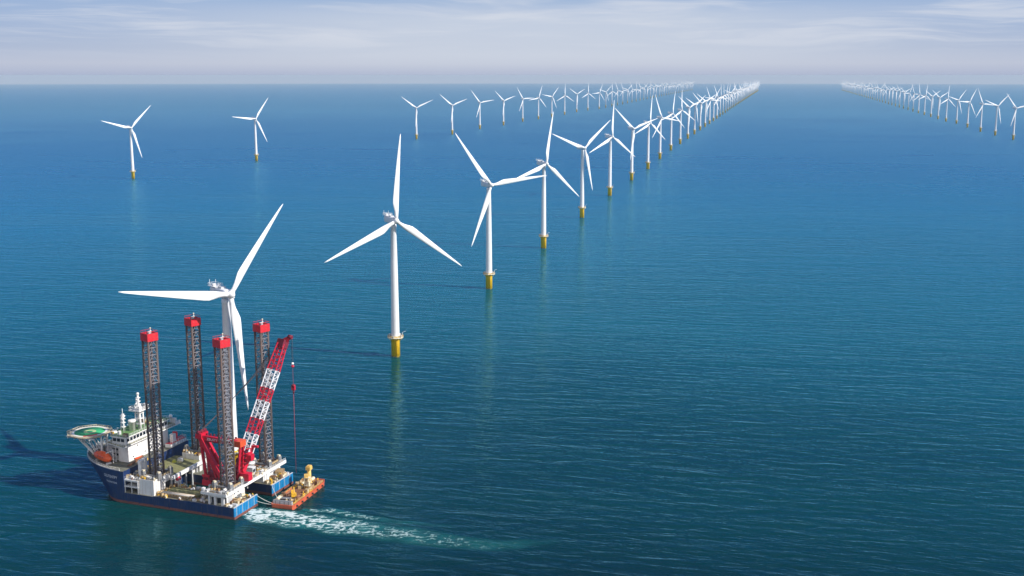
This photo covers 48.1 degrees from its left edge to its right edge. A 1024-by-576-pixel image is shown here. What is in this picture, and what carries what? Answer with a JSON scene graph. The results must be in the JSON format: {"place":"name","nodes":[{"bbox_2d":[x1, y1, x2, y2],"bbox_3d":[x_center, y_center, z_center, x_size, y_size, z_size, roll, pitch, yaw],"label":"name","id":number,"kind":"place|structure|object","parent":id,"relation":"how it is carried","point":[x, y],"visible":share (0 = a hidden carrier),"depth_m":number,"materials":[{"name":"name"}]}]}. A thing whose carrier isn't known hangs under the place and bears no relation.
{"place":"outdoors","nodes":[
{"label":"outdoors","id":0,"kind":"place"},
{"bbox_2d":[0,83,1023,575],"bbox_3d":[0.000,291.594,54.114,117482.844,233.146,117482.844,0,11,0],"label":"sea","id":1,"kind":"structure","parent":0,"point":[770,331],"depth_m":849.09,"materials":[{"name":"liquid"}]},
{"bbox_2d":[103,105,150,178],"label":"wind turbine","id":2,"kind":"object","parent":1,"relation":"in","point":[132,170],"visible":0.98,"depth_m":2020.34,"materials":[{"name":"white metal"}]},
{"bbox_2d":[66,313,292,519],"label":"jack up ship","id":3,"kind":"object","parent":1,"relation":"on","point":[152,442],"visible":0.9,"depth_m":496.38,"materials":[{"name":"metal"}]},
{"bbox_2d":[94,450,111,461],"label":"lifeboat","id":4,"kind":"object","parent":3,"relation":"hanging from","point":[102,456],"visible":1,"depth_m":497.45,"materials":[{"name":"orange plastic"}]},
{"bbox_2d":[95,446,113,464],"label":"launching davit","id":5,"kind":"object","parent":3,"relation":"on","point":[106,453],"visible":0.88,"depth_m":498.38,"materials":[{"name":"grey metal"}]},
{"bbox_2d":[127,455,143,466],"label":"knuckle boom crane","id":6,"kind":"object","parent":3,"relation":"on","point":[136,459],"visible":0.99,"depth_m":499.18,"materials":[{"name":"orange metal"}]},
{"bbox_2d":[138,457,147,476],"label":"portal gantry","id":7,"kind":"object","parent":3,"relation":"on","point":[142,463],"visible":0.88,"depth_m":492.09,"materials":[{"name":"grey metal"}]},
{"bbox_2d":[160,493,195,500],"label":"pipe rack","id":8,"kind":"object","parent":3,"relation":"on","point":[173,496],"visible":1,"depth_m":482.59,"materials":[{"name":"grey metal"}]},
{"bbox_2d":[167,487,202,497],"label":"hatch cover","id":9,"kind":"object","parent":3,"relation":"on","point":[197,493],"visible":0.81,"depth_m":488.15,"materials":[{"name":"green metal"}]},
{"bbox_2d":[195,335,295,485],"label":"boom crane","id":10,"kind":"object","parent":3,"relation":"on","point":[203,437],"visible":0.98,"depth_m":489.65,"materials":[{"name":"red metal"}]},
{"bbox_2d":[247,465,255,473],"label":"control cabin","id":11,"kind":"object","parent":3,"relation":"on","point":[250,468],"visible":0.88,"depth_m":495.67,"materials":[{"name":"white metal"}]},
{"bbox_2d":[248,461,254,465],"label":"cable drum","id":12,"kind":"object","parent":3,"relation":"on","point":[251,463],"visible":0.53,"depth_m":503.97,"materials":[{"name":"white metal"}]},
{"bbox_2d":[275,468,284,475],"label":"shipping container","id":13,"kind":"object","parent":3,"relation":"on","point":[279,470],"visible":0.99,"depth_m":509.40,"materials":[{"name":"beige metal"}]},
{"bbox_2d":[120,204,282,468],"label":"wind turbine","id":14,"kind":"object","parent":1,"relation":"in","point":[230,313],"visible":0.73,"depth_m":508.01,"materials":[{"name":"white metal"}]},
{"bbox_2d":[235,98,267,160],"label":"wind turbine","id":15,"kind":"object","parent":1,"relation":"in","point":[256,154],"visible":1,"depth_m":2445.64,"materials":[{"name":"white metal"}]},
{"bbox_2d":[271,478,324,509],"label":"work barge","id":16,"kind":"object","parent":1,"relation":"on","point":[315,489],"visible":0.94,"depth_m":495.60},
{"bbox_2d":[273,499,292,504],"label":"bow ramp","id":17,"kind":"structure","parent":16,"relation":"attached to","point":[283,502],"depth_m":484.32,"materials":[{"name":"metal"}]},
{"bbox_2d":[280,497,290,500],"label":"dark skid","id":18,"kind":"object","parent":16,"relation":"on","point":[284,498],"visible":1,"depth_m":488.60,"materials":[{"name":"metal"}]},
{"bbox_2d":[291,487,296,498],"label":"excavator","id":19,"kind":"object","parent":16,"relation":"on","point":[293,493],"visible":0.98,"depth_m":490.73,"materials":[{"name":"yellow metal"}]},
{"bbox_2d":[304,474,310,488],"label":"deck tower","id":20,"kind":"structure","parent":16,"relation":"on","point":[307,482],"depth_m":500.94,"materials":[{"name":"beige metal"}]},
{"bbox_2d":[305,465,312,482],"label":"pedestal crane","id":21,"kind":"object","parent":16,"relation":"on","point":[308,468],"visible":0.54,"depth_m":507.34,"materials":[{"name":"yellow metal"}]},
{"bbox_2d":[244,508,498,548],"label":"wake foam","id":22,"kind":"object","parent":1,"relation":"on","point":[260,514],"visible":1,"depth_m":469.80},
{"bbox_2d":[324,134,460,357],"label":"wind turbine","id":23,"kind":"object","parent":1,"relation":"in","point":[395,336],"visible":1,"depth_m":733.53,"materials":[{"name":"white metal"}]},
{"bbox_2d":[402,97,431,138],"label":"wind turbine","id":24,"kind":"object","parent":1,"relation":"in","point":[416,134],"visible":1,"depth_m":3279.95,"materials":[{"name":"white metal"}]},
{"bbox_2d":[442,96,465,133],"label":"wind turbine","id":25,"kind":"object","parent":1,"relation":"in","point":[451,105],"visible":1,"depth_m":3550.35,"materials":[{"name":"white metal"}]},
{"bbox_2d":[472,92,491,128],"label":"wind turbine","id":26,"kind":"object","parent":1,"relation":"in","point":[479,102],"visible":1,"depth_m":3907.71,"materials":[{"name":"white metal"}]},
{"bbox_2d":[455,133,546,288],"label":"wind turbine","id":27,"kind":"object","parent":1,"relation":"in","point":[489,273],"visible":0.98,"depth_m":971.58,"materials":[{"name":"white metal"}]},
{"bbox_2d":[495,91,513,124],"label":"wind turbine","id":28,"kind":"object","parent":1,"relation":"in","point":[503,121],"visible":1,"depth_m":4199.85,"materials":[{"name":"white metal"}]},
{"bbox_2d":[517,88,530,121],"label":"wind turbine","id":29,"kind":"object","parent":1,"relation":"in","point":[522,104],"visible":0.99,"depth_m":4546.65,"materials":[{"name":"white metal"}]},
{"bbox_2d":[531,88,544,118],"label":"wind turbine","id":30,"kind":"object","parent":1,"relation":"in","point":[538,98],"visible":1,"depth_m":4787.66,"materials":[{"name":"white metal"}]},
{"bbox_2d":[517,112,577,247],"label":"wind turbine","id":31,"kind":"object","parent":1,"relation":"in","point":[542,166],"visible":0.95,"depth_m":1202.87,"materials":[{"name":"white metal"}]},
{"bbox_2d":[545,87,558,116],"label":"wind turbine","id":32,"kind":"object","parent":1,"relation":"in","point":[551,102],"visible":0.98,"depth_m":5063.82,"materials":[{"name":"white metal"}]},
{"bbox_2d":[557,95,572,114],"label":"wind turbine","id":33,"kind":"object","parent":1,"relation":"in","point":[564,102],"visible":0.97,"depth_m":5349.89,"materials":[{"name":"white metal"}]},
{"bbox_2d":[572,90,582,111],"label":"wind turbine","id":34,"kind":"object","parent":1,"relation":"in","point":[577,99],"visible":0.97,"depth_m":5750.13,"materials":[{"name":"white metal"}]},
{"bbox_2d":[553,122,608,217],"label":"wind turbine","id":35,"kind":"object","parent":1,"relation":"in","point":[582,149],"visible":1,"depth_m":1462.27,"materials":[{"name":"white metal"}]},
{"bbox_2d":[582,86,593,110],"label":"wind turbine","id":36,"kind":"object","parent":1,"relation":"in","point":[587,99],"visible":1,"depth_m":6010.64,"materials":[{"name":"white metal"}]},
{"bbox_2d":[593,84,603,108],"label":"wind turbine","id":37,"kind":"object","parent":1,"relation":"in","point":[599,97],"visible":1,"depth_m":6253.16,"materials":[{"name":"white metal"}]},
{"bbox_2d":[590,106,634,195],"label":"wind turbine","id":38,"kind":"object","parent":1,"relation":"in","point":[610,185],"visible":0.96,"depth_m":1731.52,"materials":[{"name":"white metal"}]},
{"bbox_2d":[615,108,657,179],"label":"wind turbine","id":39,"kind":"object","parent":1,"relation":"in","point":[632,129],"visible":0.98,"depth_m":1986.84,"materials":[{"name":"white metal"}]},
{"bbox_2d":[635,95,664,168],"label":"wind turbine","id":40,"kind":"object","parent":1,"relation":"in","point":[647,162],"visible":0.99,"depth_m":2228.68,"materials":[{"name":"white metal"}]},
{"bbox_2d":[652,95,677,158],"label":"wind turbine","id":41,"kind":"object","parent":1,"relation":"in","point":[659,124],"visible":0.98,"depth_m":2501.53,"materials":[{"name":"white metal"}]},
{"bbox_2d":[662,91,683,149],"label":"wind turbine","id":42,"kind":"object","parent":1,"relation":"in","point":[671,144],"visible":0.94,"depth_m":2788.49,"materials":[{"name":"white metal"}]},
{"bbox_2d":[669,101,693,143],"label":"wind turbine","id":43,"kind":"object","parent":1,"relation":"in","point":[680,113],"visible":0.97,"depth_m":3049.95,"materials":[{"name":"white metal"}]},
{"bbox_2d":[680,98,701,138],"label":"wind turbine","id":44,"kind":"object","parent":1,"relation":"in","point":[688,120],"visible":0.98,"depth_m":3308.82,"materials":[{"name":"white metal"}]},
{"bbox_2d":[686,96,704,133],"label":"wind turbine","id":45,"kind":"object","parent":1,"relation":"in","point":[695,110],"visible":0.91,"depth_m":3563.26,"materials":[{"name":"white metal"}]},
{"bbox_2d":[693,93,710,129],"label":"wind turbine","id":46,"kind":"object","parent":1,"relation":"in","point":[700,103],"visible":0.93,"depth_m":3821.20,"materials":[{"name":"white metal"}]},
{"bbox_2d":[700,95,714,126],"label":"wind turbine","id":47,"kind":"object","parent":1,"relation":"in","point":[705,111],"visible":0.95,"depth_m":4080.93,"materials":[{"name":"white metal"}]},
{"bbox_2d":[706,89,718,123],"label":"wind turbine","id":48,"kind":"object","parent":1,"relation":"in","point":[709,106],"visible":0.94,"depth_m":4336.51,"materials":[{"name":"white metal"}]},
{"bbox_2d":[705,89,719,120],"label":"wind turbine","id":49,"kind":"object","parent":1,"relation":"in","point":[713,117],"visible":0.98,"depth_m":4593.32,"materials":[{"name":"white metal"}]},
{"bbox_2d":[714,86,726,118],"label":"wind turbine","id":50,"kind":"object","parent":1,"relation":"in","point":[717,104],"visible":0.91,"depth_m":4854.41,"materials":[{"name":"white metal"}]},
{"bbox_2d":[718,94,726,116],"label":"wind turbine","id":51,"kind":"object","parent":1,"relation":"in","point":[720,105],"visible":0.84,"depth_m":5110.53,"materials":[{"name":"white metal"}]},
{"bbox_2d":[909,85,917,111],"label":"wind turbine","id":52,"kind":"object","parent":1,"relation":"in","point":[913,99],"visible":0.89,"depth_m":5835.22,"materials":[{"name":"white metal"}]},
{"bbox_2d":[913,83,923,112],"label":"wind turbine","id":53,"kind":"object","parent":1,"relation":"in","point":[918,110],"visible":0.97,"depth_m":5577.15,"materials":[{"name":"white metal"}]},
{"bbox_2d":[918,86,932,114],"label":"wind turbine","id":54,"kind":"object","parent":1,"relation":"in","point":[925,100],"visible":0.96,"depth_m":5321.70,"materials":[{"name":"white metal"}]},
{"bbox_2d":[929,91,939,116],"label":"wind turbine","id":55,"kind":"object","parent":1,"relation":"in","point":[931,96],"visible":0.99,"depth_m":5067.57,"materials":[{"name":"white metal"}]},
{"bbox_2d":[934,92,946,118],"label":"wind turbine","id":56,"kind":"object","parent":1,"relation":"in","point":[938,104],"visible":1,"depth_m":4810.06,"materials":[{"name":"white metal"}]},
{"bbox_2d":[941,87,954,121],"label":"wind turbine","id":57,"kind":"object","parent":1,"relation":"in","point":[947,105],"visible":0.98,"depth_m":4552.89,"materials":[{"name":"white metal"}]},
{"bbox_2d":[949,92,964,123],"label":"wind turbine","id":58,"kind":"object","parent":1,"relation":"in","point":[957,100],"visible":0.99,"depth_m":4347.85,"materials":[{"name":"white metal"}]},
{"bbox_2d":[959,89,976,127],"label":"wind turbine","id":59,"kind":"object","parent":1,"relation":"in","point":[966,101],"visible":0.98,"depth_m":4030.91,"materials":[{"name":"white metal"}]},
{"bbox_2d":[976,89,991,131],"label":"wind turbine","id":60,"kind":"object","parent":1,"relation":"in","point":[982,104],"visible":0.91,"depth_m":3722.70,"materials":[{"name":"white metal"}]},
{"bbox_2d":[986,95,1008,135],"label":"wind turbine","id":61,"kind":"object","parent":1,"relation":"in","point":[997,107],"visible":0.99,"depth_m":3488.16,"materials":[{"name":"white metal"}]},
{"bbox_2d":[1007,94,1023,139],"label":"wind turbine","id":62,"kind":"object","parent":1,"relation":"in","point":[1014,118],"visible":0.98,"depth_m":3254.56,"materials":[{"name":"white metal"}]},
{"bbox_2d":[0,0,1023,83],"label":"sky","id":63,"kind":"structure","parent":0,"point":[42,41],"materials":[{"name":"white"}]}
]}

